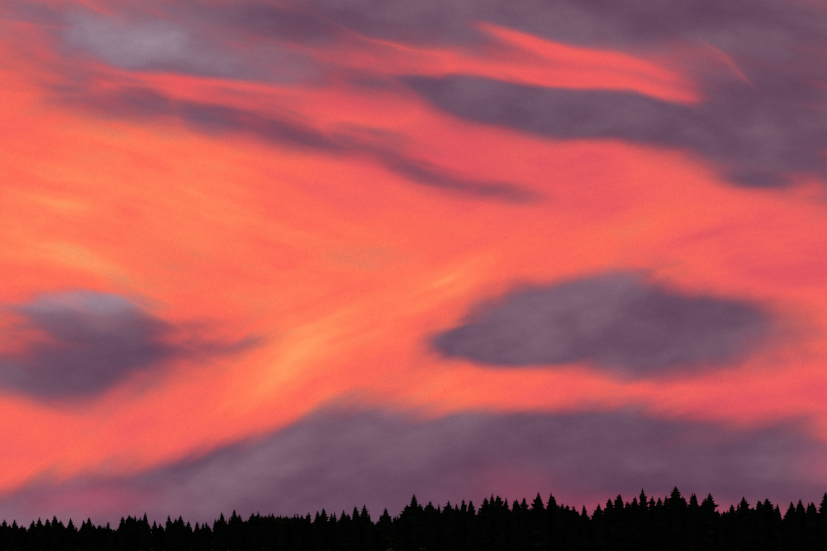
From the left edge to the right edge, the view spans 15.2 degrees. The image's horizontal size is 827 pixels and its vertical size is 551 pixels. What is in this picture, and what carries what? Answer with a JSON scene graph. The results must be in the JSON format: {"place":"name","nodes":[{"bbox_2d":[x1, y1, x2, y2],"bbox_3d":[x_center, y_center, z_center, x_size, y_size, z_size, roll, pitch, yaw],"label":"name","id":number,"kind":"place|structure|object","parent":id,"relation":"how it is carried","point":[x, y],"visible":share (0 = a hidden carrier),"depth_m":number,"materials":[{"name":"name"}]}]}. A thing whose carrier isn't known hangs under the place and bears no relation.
{"place":"outdoors","nodes":[
{"label":"outdoors","id":0,"kind":"place"},
{"bbox_2d":[5,545,814,550],"bbox_3d":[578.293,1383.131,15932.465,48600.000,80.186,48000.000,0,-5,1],"label":"terrain","id":1,"kind":"structure","parent":0,"point":[388,549],"depth_m":2198.94,"materials":[{"name":"black"}]},
{"bbox_2d":[0,525,5,550],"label":"conifer","id":2,"kind":"object","parent":1,"relation":"on","point":[2,542],"visible":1,"depth_m":2604.18,"materials":[{"name":"black plant"}]},
{"bbox_2d":[5,524,12,550],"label":"conifer","id":3,"kind":"object","parent":1,"relation":"on","point":[8,537],"visible":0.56,"depth_m":2603.55,"materials":[{"name":"black plant"}]},
{"bbox_2d":[8,522,18,550],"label":"conifer","id":4,"kind":"object","parent":1,"relation":"on","point":[13,534],"visible":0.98,"depth_m":2598.34,"materials":[{"name":"black plant"}]},
{"bbox_2d":[15,526,27,550],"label":"conifer","id":5,"kind":"object","parent":1,"relation":"on","point":[22,541],"visible":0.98,"depth_m":2595.14,"materials":[{"name":"black plant"}]},
{"bbox_2d":[25,523,37,550],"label":"conifer","id":6,"kind":"object","parent":1,"relation":"on","point":[30,533],"visible":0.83,"depth_m":2597.18,"materials":[{"name":"black plant"}]},
{"bbox_2d":[31,518,47,550],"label":"conifer","id":7,"kind":"object","parent":1,"relation":"on","point":[39,537],"visible":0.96,"depth_m":2594.90,"materials":[{"name":"black plant"}]},
{"bbox_2d":[43,519,51,550],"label":"conifer","id":8,"kind":"object","parent":1,"relation":"on","point":[47,524],"visible":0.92,"depth_m":2613.09,"materials":[{"name":"black plant"}]},
{"bbox_2d":[48,515,62,550],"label":"conifer","id":9,"kind":"object","parent":1,"relation":"on","point":[54,537],"visible":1,"depth_m":2594.78,"materials":[{"name":"black plant"}]},
{"bbox_2d":[56,520,65,550],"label":"conifer","id":10,"kind":"object","parent":1,"relation":"on","point":[62,529],"visible":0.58,"depth_m":2610.51,"materials":[{"name":"black plant"}]},
{"bbox_2d":[70,524,78,550],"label":"conifer","id":11,"kind":"object","parent":1,"relation":"on","point":[74,538],"visible":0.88,"depth_m":2610.13,"materials":[{"name":"black plant"}]},
{"bbox_2d":[80,520,87,550],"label":"conifer","id":12,"kind":"object","parent":1,"relation":"on","point":[82,533],"visible":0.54,"depth_m":2610.06,"materials":[{"name":"black plant"}]},
{"bbox_2d":[80,518,92,550],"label":"conifer","id":13,"kind":"object","parent":1,"relation":"on","point":[87,528],"visible":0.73,"depth_m":2603.46,"materials":[{"name":"black plant"}]},
{"bbox_2d":[89,524,98,550],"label":"conifer","id":14,"kind":"object","parent":1,"relation":"on","point":[93,541],"visible":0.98,"depth_m":2594.80,"materials":[{"name":"black plant"}]},
{"bbox_2d":[96,525,106,550],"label":"conifer","id":15,"kind":"object","parent":1,"relation":"on","point":[101,540],"visible":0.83,"depth_m":2601.16,"materials":[{"name":"black plant"}]},
{"bbox_2d":[106,527,113,550],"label":"conifer","id":16,"kind":"object","parent":1,"relation":"on","point":[109,543],"visible":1,"depth_m":2595.56,"materials":[{"name":"black plant"}]},
{"bbox_2d":[115,517,126,550],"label":"conifer","id":17,"kind":"object","parent":1,"relation":"on","point":[121,529],"visible":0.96,"depth_m":2597.03,"materials":[{"name":"black plant"}]},
{"bbox_2d":[120,515,139,550],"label":"conifer","id":18,"kind":"object","parent":1,"relation":"on","point":[131,538],"visible":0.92,"depth_m":2600.61,"materials":[{"name":"black plant"}]},
{"bbox_2d":[130,516,140,550],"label":"conifer","id":19,"kind":"object","parent":1,"relation":"on","point":[136,528],"visible":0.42,"depth_m":2615.38,"materials":[{"name":"black plant"}]},
{"bbox_2d":[137,512,150,550],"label":"conifer","id":20,"kind":"object","parent":1,"relation":"on","point":[140,540],"visible":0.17,"depth_m":2604.80,"materials":[{"name":"black plant"}]},
{"bbox_2d":[139,514,151,550],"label":"conifer","id":21,"kind":"object","parent":1,"relation":"on","point":[144,538],"visible":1,"depth_m":2595.04,"materials":[{"name":"black plant"}]},
{"bbox_2d":[149,520,160,550],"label":"conifer","id":22,"kind":"object","parent":1,"relation":"on","point":[154,540],"visible":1,"depth_m":2604.59,"materials":[{"name":"black plant"}]},
{"bbox_2d":[157,524,164,549],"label":"conifer","id":23,"kind":"object","parent":1,"relation":"on","point":[160,534],"visible":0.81,"depth_m":2615.69,"materials":[{"name":"black plant"}]},
{"bbox_2d":[163,524,171,550],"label":"conifer","id":24,"kind":"object","parent":1,"relation":"on","point":[166,545],"visible":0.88,"depth_m":2606.10,"materials":[{"name":"black plant"}]},
{"bbox_2d":[168,522,176,550],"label":"conifer","id":25,"kind":"object","parent":1,"relation":"on","point":[171,544],"visible":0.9,"depth_m":2596.41,"materials":[{"name":"black plant"}]},
{"bbox_2d":[172,518,185,550],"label":"conifer","id":26,"kind":"object","parent":1,"relation":"on","point":[179,537],"visible":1,"depth_m":2592.77,"materials":[{"name":"black plant"}]},
{"bbox_2d":[185,525,193,550],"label":"conifer","id":27,"kind":"object","parent":1,"relation":"on","point":[189,543],"visible":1,"depth_m":2598.61,"materials":[{"name":"black plant"}]},
{"bbox_2d":[193,522,200,550],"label":"conifer","id":28,"kind":"object","parent":1,"relation":"on","point":[197,532],"visible":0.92,"depth_m":2604.44,"materials":[{"name":"black plant"}]},
{"bbox_2d":[199,523,206,550],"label":"conifer","id":29,"kind":"object","parent":1,"relation":"on","point":[202,540],"visible":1,"depth_m":2595.80,"materials":[{"name":"black plant"}]},
{"bbox_2d":[203,522,211,550],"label":"conifer","id":30,"kind":"object","parent":1,"relation":"on","point":[208,540],"visible":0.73,"depth_m":2606.34,"materials":[{"name":"black plant"}]},
{"bbox_2d":[210,519,221,550],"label":"conifer","id":31,"kind":"object","parent":1,"relation":"on","point":[216,535],"visible":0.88,"depth_m":2161.39,"materials":[{"name":"black plant"}]},
{"bbox_2d":[218,517,230,550],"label":"conifer","id":32,"kind":"object","parent":1,"relation":"on","point":[224,539],"visible":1,"depth_m":2153.97,"materials":[{"name":"black plant"}]},
{"bbox_2d":[228,511,239,550],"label":"conifer","id":33,"kind":"object","parent":1,"relation":"on","point":[232,525],"visible":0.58,"depth_m":2159.99,"materials":[{"name":"black plant"}]},
{"bbox_2d":[229,514,245,550],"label":"conifer","id":34,"kind":"object","parent":1,"relation":"on","point":[238,536],"visible":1,"depth_m":2147.39,"materials":[{"name":"black plant"}]},
{"bbox_2d":[241,513,261,550],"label":"conifer","id":35,"kind":"object","parent":1,"relation":"on","point":[251,534],"visible":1,"depth_m":2144.31,"materials":[{"name":"black plant"}]},
{"bbox_2d":[261,514,274,550],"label":"conifer","id":36,"kind":"object","parent":1,"relation":"on","point":[268,533],"visible":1,"depth_m":2147.61,"materials":[{"name":"black plant"}]},
{"bbox_2d":[269,513,276,550],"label":"conifer","id":37,"kind":"object","parent":1,"relation":"on","point":[274,525],"visible":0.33,"depth_m":2162.14,"materials":[{"name":"black plant"}]},
{"bbox_2d":[274,514,284,550],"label":"conifer","id":38,"kind":"object","parent":1,"relation":"on","point":[279,536],"visible":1,"depth_m":2148.86,"materials":[{"name":"black plant"}]},
{"bbox_2d":[278,516,292,550],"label":"conifer","id":39,"kind":"object","parent":1,"relation":"on","point":[286,530],"visible":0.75,"depth_m":2157.72,"materials":[{"name":"black plant"}]},
{"bbox_2d":[286,514,296,550],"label":"conifer","id":40,"kind":"object","parent":1,"relation":"on","point":[292,534],"visible":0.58,"depth_m":2156.84,"materials":[{"name":"black plant"}]},
{"bbox_2d":[293,514,301,550],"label":"conifer","id":41,"kind":"object","parent":1,"relation":"on","point":[297,538],"visible":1,"depth_m":2147.22,"materials":[{"name":"black plant"}]},
{"bbox_2d":[302,512,313,550],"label":"conifer","id":42,"kind":"object","parent":1,"relation":"on","point":[308,532],"visible":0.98,"depth_m":2155.11,"materials":[{"name":"black plant"}]},
{"bbox_2d":[311,511,325,550],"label":"conifer","id":43,"kind":"object","parent":1,"relation":"on","point":[317,535],"visible":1,"depth_m":2143.30,"materials":[{"name":"black plant"}]},
{"bbox_2d":[320,508,332,550],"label":"conifer","id":44,"kind":"object","parent":1,"relation":"on","point":[328,529],"visible":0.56,"depth_m":2152.98,"materials":[{"name":"black plant"}]},
{"bbox_2d":[329,511,337,550],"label":"conifer","id":45,"kind":"object","parent":1,"relation":"on","point":[334,536],"visible":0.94,"depth_m":2156.86,"materials":[{"name":"black plant"}]},
{"bbox_2d":[334,511,352,550],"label":"conifer","id":46,"kind":"object","parent":1,"relation":"on","point":[344,530],"visible":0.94,"depth_m":2142.44,"materials":[{"name":"black plant"}]},
{"bbox_2d":[349,510,359,550],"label":"conifer","id":47,"kind":"object","parent":1,"relation":"on","point":[355,535],"visible":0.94,"depth_m":2142.44,"materials":[{"name":"black plant"}]},
{"bbox_2d":[351,506,362,546],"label":"conifer","id":48,"kind":"object","parent":1,"relation":"on","point":[358,516],"visible":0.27,"depth_m":2151.01,"materials":[{"name":"black plant"}]},
{"bbox_2d":[360,509,371,550],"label":"conifer","id":49,"kind":"object","parent":1,"relation":"on","point":[364,517],"visible":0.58,"depth_m":2152.02,"materials":[{"name":"black plant"}]},
{"bbox_2d":[361,514,374,550],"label":"conifer","id":50,"kind":"object","parent":1,"relation":"on","point":[368,535],"visible":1,"depth_m":2143.27,"materials":[{"name":"black plant"}]},
{"bbox_2d":[372,521,381,550],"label":"conifer","id":51,"kind":"object","parent":1,"relation":"on","point":[376,533],"visible":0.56,"depth_m":2157.52,"materials":[{"name":"black plant"}]},
{"bbox_2d":[377,508,391,550],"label":"conifer","id":52,"kind":"object","parent":1,"relation":"on","point":[384,529],"visible":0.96,"depth_m":2142.21,"materials":[{"name":"black plant"}]},
{"bbox_2d":[388,516,400,550],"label":"conifer","id":53,"kind":"object","parent":1,"relation":"on","point":[392,540],"visible":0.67,"depth_m":1650.14,"materials":[{"name":"black plant"}]},
{"bbox_2d":[393,514,408,550],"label":"conifer","id":54,"kind":"object","parent":1,"relation":"on","point":[401,534],"visible":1,"depth_m":1643.89,"materials":[{"name":"black plant"}]},
{"bbox_2d":[396,505,411,550],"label":"conifer","id":55,"kind":"object","parent":1,"relation":"on","point":[405,513],"visible":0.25,"depth_m":1656.01,"materials":[{"name":"black plant"}]},
{"bbox_2d":[405,494,425,550],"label":"conifer","id":56,"kind":"object","parent":1,"relation":"on","point":[415,531],"visible":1,"depth_m":1645.40,"materials":[{"name":"black plant"}]},
{"bbox_2d":[422,502,437,550],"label":"conifer","id":57,"kind":"object","parent":1,"relation":"on","point":[427,515],"visible":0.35,"depth_m":1653.29,"materials":[{"name":"black plant"}]},
{"bbox_2d":[424,508,439,550],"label":"conifer","id":58,"kind":"object","parent":1,"relation":"on","point":[430,539],"visible":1,"depth_m":1643.36,"materials":[{"name":"black plant"}]},
{"bbox_2d":[434,504,444,550],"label":"conifer","id":59,"kind":"object","parent":1,"relation":"on","point":[438,516],"visible":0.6,"depth_m":1656.73,"materials":[{"name":"black plant"}]},
{"bbox_2d":[436,500,461,550],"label":"conifer","id":60,"kind":"object","parent":1,"relation":"on","point":[448,531],"visible":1,"depth_m":1645.71,"materials":[{"name":"black plant"}]},
{"bbox_2d":[450,503,465,550],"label":"conifer","id":61,"kind":"object","parent":1,"relation":"on","point":[460,528],"visible":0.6,"depth_m":1652.83,"materials":[{"name":"black plant"}]},
{"bbox_2d":[460,499,467,550],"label":"conifer","id":62,"kind":"object","parent":1,"relation":"on","point":[463,510],"visible":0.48,"depth_m":1669.95,"materials":[{"name":"black plant"}]},
{"bbox_2d":[465,501,477,550],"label":"conifer","id":63,"kind":"object","parent":1,"relation":"on","point":[471,537],"visible":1,"depth_m":1645.68,"materials":[{"name":"black plant"}]},
{"bbox_2d":[474,497,493,550],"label":"conifer","id":64,"kind":"object","parent":1,"relation":"on","point":[485,532],"visible":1,"depth_m":1648.11,"materials":[{"name":"black plant"}]},
{"bbox_2d":[489,494,496,550],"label":"conifer","id":65,"kind":"object","parent":1,"relation":"on","point":[491,502],"visible":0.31,"depth_m":1668.10,"materials":[{"name":"black plant"}]},
{"bbox_2d":[490,495,509,547],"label":"conifer","id":66,"kind":"object","parent":1,"relation":"on","point":[497,503],"visible":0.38,"depth_m":1652.40,"materials":[{"name":"black plant"}]},
{"bbox_2d":[492,504,510,550],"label":"conifer","id":67,"kind":"object","parent":1,"relation":"on","point":[500,538],"visible":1,"depth_m":1643.83,"materials":[{"name":"black plant"}]},
{"bbox_2d":[504,498,512,550],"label":"conifer","id":68,"kind":"object","parent":1,"relation":"on","point":[506,507],"visible":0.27,"depth_m":1658.12,"materials":[{"name":"black plant"}]},
{"bbox_2d":[508,500,520,550],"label":"conifer","id":69,"kind":"object","parent":1,"relation":"on","point":[514,533],"visible":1,"depth_m":1644.86,"materials":[{"name":"black plant"}]},
{"bbox_2d":[515,497,531,550],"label":"conifer","id":70,"kind":"object","parent":1,"relation":"on","point":[523,520],"visible":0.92,"depth_m":1648.51,"materials":[{"name":"black plant"}]},
{"bbox_2d":[522,492,551,550],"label":"conifer","id":71,"kind":"object","parent":1,"relation":"on","point":[537,533],"visible":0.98,"depth_m":1641.61,"materials":[{"name":"black plant"}]},
{"bbox_2d":[543,496,557,550],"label":"conifer","id":72,"kind":"object","parent":1,"relation":"on","point":[552,505],"visible":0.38,"depth_m":1655.33,"materials":[{"name":"black plant"}]},
{"bbox_2d":[545,505,567,550],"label":"conifer","id":73,"kind":"object","parent":1,"relation":"on","point":[558,534],"visible":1,"depth_m":1648.30,"materials":[{"name":"black plant"}]},
{"bbox_2d":[560,503,568,550],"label":"conifer","id":74,"kind":"object","parent":1,"relation":"on","point":[562,507],"visible":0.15,"depth_m":1663.09,"materials":[{"name":"black plant"}]},
{"bbox_2d":[564,506,580,550],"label":"conifer","id":75,"kind":"object","parent":1,"relation":"on","point":[572,538],"visible":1,"depth_m":1642.37,"materials":[{"name":"black plant"}]},
{"bbox_2d":[577,505,593,550],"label":"conifer","id":76,"kind":"object","parent":1,"relation":"on","point":[585,532],"visible":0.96,"depth_m":1645.03,"materials":[{"name":"black plant"}]},
{"bbox_2d":[587,504,609,550],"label":"conifer","id":77,"kind":"object","parent":1,"relation":"on","point":[598,526],"visible":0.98,"depth_m":1641.64,"materials":[{"name":"black plant"}]},
{"bbox_2d":[600,498,619,550],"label":"conifer","id":78,"kind":"object","parent":1,"relation":"on","point":[615,548],"visible":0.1,"depth_m":1660.36,"materials":[{"name":"black plant"}]},
{"bbox_2d":[604,500,617,550],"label":"conifer","id":79,"kind":"object","parent":1,"relation":"on","point":[607,518],"visible":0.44,"depth_m":1648.07,"materials":[{"name":"black plant"}]},
{"bbox_2d":[608,494,627,550],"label":"conifer","id":80,"kind":"object","parent":1,"relation":"on","point":[619,528],"visible":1,"depth_m":1643.58,"materials":[{"name":"black plant"}]},
{"bbox_2d":[623,502,633,550],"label":"conifer","id":81,"kind":"object","parent":1,"relation":"on","point":[627,505],"visible":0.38,"depth_m":1650.50,"materials":[{"name":"black plant"}]},
{"bbox_2d":[626,497,643,550],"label":"conifer","id":82,"kind":"object","parent":1,"relation":"on","point":[634,532],"visible":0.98,"depth_m":1642.42,"materials":[{"name":"black plant"}]},
{"bbox_2d":[638,487,651,550],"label":"conifer","id":83,"kind":"object","parent":1,"relation":"on","point":[642,497],"visible":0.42,"depth_m":1659.63,"materials":[{"name":"black plant"}]},
{"bbox_2d":[641,501,652,550],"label":"conifer","id":84,"kind":"object","parent":1,"relation":"on","point":[646,523],"visible":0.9,"depth_m":1651.99,"materials":[{"name":"black plant"}]},
{"bbox_2d":[648,496,657,550],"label":"conifer","id":85,"kind":"object","parent":1,"relation":"on","point":[652,503],"visible":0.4,"depth_m":1669.66,"materials":[{"name":"black plant"}]},
{"bbox_2d":[648,497,672,550],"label":"conifer","id":86,"kind":"object","parent":1,"relation":"on","point":[659,527],"visible":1,"depth_m":1643.67,"materials":[{"name":"black plant"}]},
{"bbox_2d":[662,486,690,550],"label":"conifer","id":87,"kind":"object","parent":1,"relation":"on","point":[676,509],"visible":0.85,"depth_m":1649.87,"materials":[{"name":"black plant"}]},
{"bbox_2d":[684,493,698,550],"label":"conifer","id":88,"kind":"object","parent":1,"relation":"on","point":[691,520],"visible":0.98,"depth_m":1643.72,"materials":[{"name":"black plant"}]},
{"bbox_2d":[687,493,701,549],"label":"conifer","id":89,"kind":"object","parent":1,"relation":"on","point":[697,514],"visible":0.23,"depth_m":1658.00,"materials":[{"name":"black plant"}]},
{"bbox_2d":[696,498,715,550],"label":"conifer","id":90,"kind":"object","parent":1,"relation":"on","point":[705,531],"visible":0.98,"depth_m":1644.11,"materials":[{"name":"black plant"}]},
{"bbox_2d":[707,493,719,550],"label":"conifer","id":91,"kind":"object","parent":1,"relation":"on","point":[712,506],"visible":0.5,"depth_m":1668.37,"materials":[{"name":"black plant"}]},
{"bbox_2d":[716,513,726,550],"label":"conifer","id":92,"kind":"object","parent":1,"relation":"on","point":[721,538],"visible":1,"depth_m":1648.62,"materials":[{"name":"black plant"}]},
{"bbox_2d":[719,510,733,550],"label":"conifer","id":93,"kind":"object","parent":1,"relation":"on","point":[728,531],"visible":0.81,"depth_m":1657.95,"materials":[{"name":"black plant"}]},
{"bbox_2d":[726,505,737,550],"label":"conifer","id":94,"kind":"object","parent":1,"relation":"on","point":[732,512],"visible":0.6,"depth_m":1668.83,"materials":[{"name":"black plant"}]},
{"bbox_2d":[733,503,739,550],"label":"conifer","id":95,"kind":"object","parent":1,"relation":"on","point":[735,530],"visible":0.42,"depth_m":1653.30,"materials":[{"name":"black plant"}]},
{"bbox_2d":[733,496,755,550],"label":"conifer","id":96,"kind":"object","parent":1,"relation":"on","point":[744,537],"visible":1,"depth_m":1639.67,"materials":[{"name":"black plant"}]},
{"bbox_2d":[751,500,769,550],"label":"conifer","id":97,"kind":"object","parent":1,"relation":"on","point":[759,526],"visible":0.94,"depth_m":1643.45,"materials":[{"name":"black plant"}]},
{"bbox_2d":[761,498,774,550],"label":"conifer","id":98,"kind":"object","parent":1,"relation":"on","point":[768,509],"visible":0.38,"depth_m":1657.26,"materials":[{"name":"black plant"}]},
{"bbox_2d":[767,503,784,550],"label":"conifer","id":99,"kind":"object","parent":1,"relation":"on","point":[776,530],"visible":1,"depth_m":1644.60,"materials":[{"name":"black plant"}]},
{"bbox_2d":[779,511,793,550],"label":"conifer","id":100,"kind":"object","parent":1,"relation":"on","point":[785,547],"visible":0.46,"depth_m":1653.89,"materials":[{"name":"black plant"}]},
{"bbox_2d":[785,502,801,550],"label":"conifer","id":101,"kind":"object","parent":1,"relation":"on","point":[792,533],"visible":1,"depth_m":1640.27,"materials":[{"name":"black plant"}]},
{"bbox_2d":[793,503,804,550],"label":"conifer","id":102,"kind":"object","parent":1,"relation":"on","point":[800,531],"visible":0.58,"depth_m":1650.38,"materials":[{"name":"black plant"}]},
{"bbox_2d":[795,499,805,550],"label":"conifer","id":103,"kind":"object","parent":1,"relation":"on","point":[801,509],"visible":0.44,"depth_m":1659.30,"materials":[{"name":"black plant"}]},
{"bbox_2d":[800,502,824,550],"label":"conifer","id":104,"kind":"object","parent":1,"relation":"on","point":[810,534],"visible":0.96,"depth_m":1644.51,"materials":[{"name":"black plant"}]},
{"bbox_2d":[814,492,826,550],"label":"conifer","id":105,"kind":"object","parent":1,"relation":"on","point":[821,529],"visible":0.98,"depth_m":1640.12,"materials":[{"name":"black plant"}]},
{"bbox_2d":[0,0,826,532],"label":"sky","id":106,"kind":"structure","parent":0,"point":[288,258],"materials":[{"name":"orange"}]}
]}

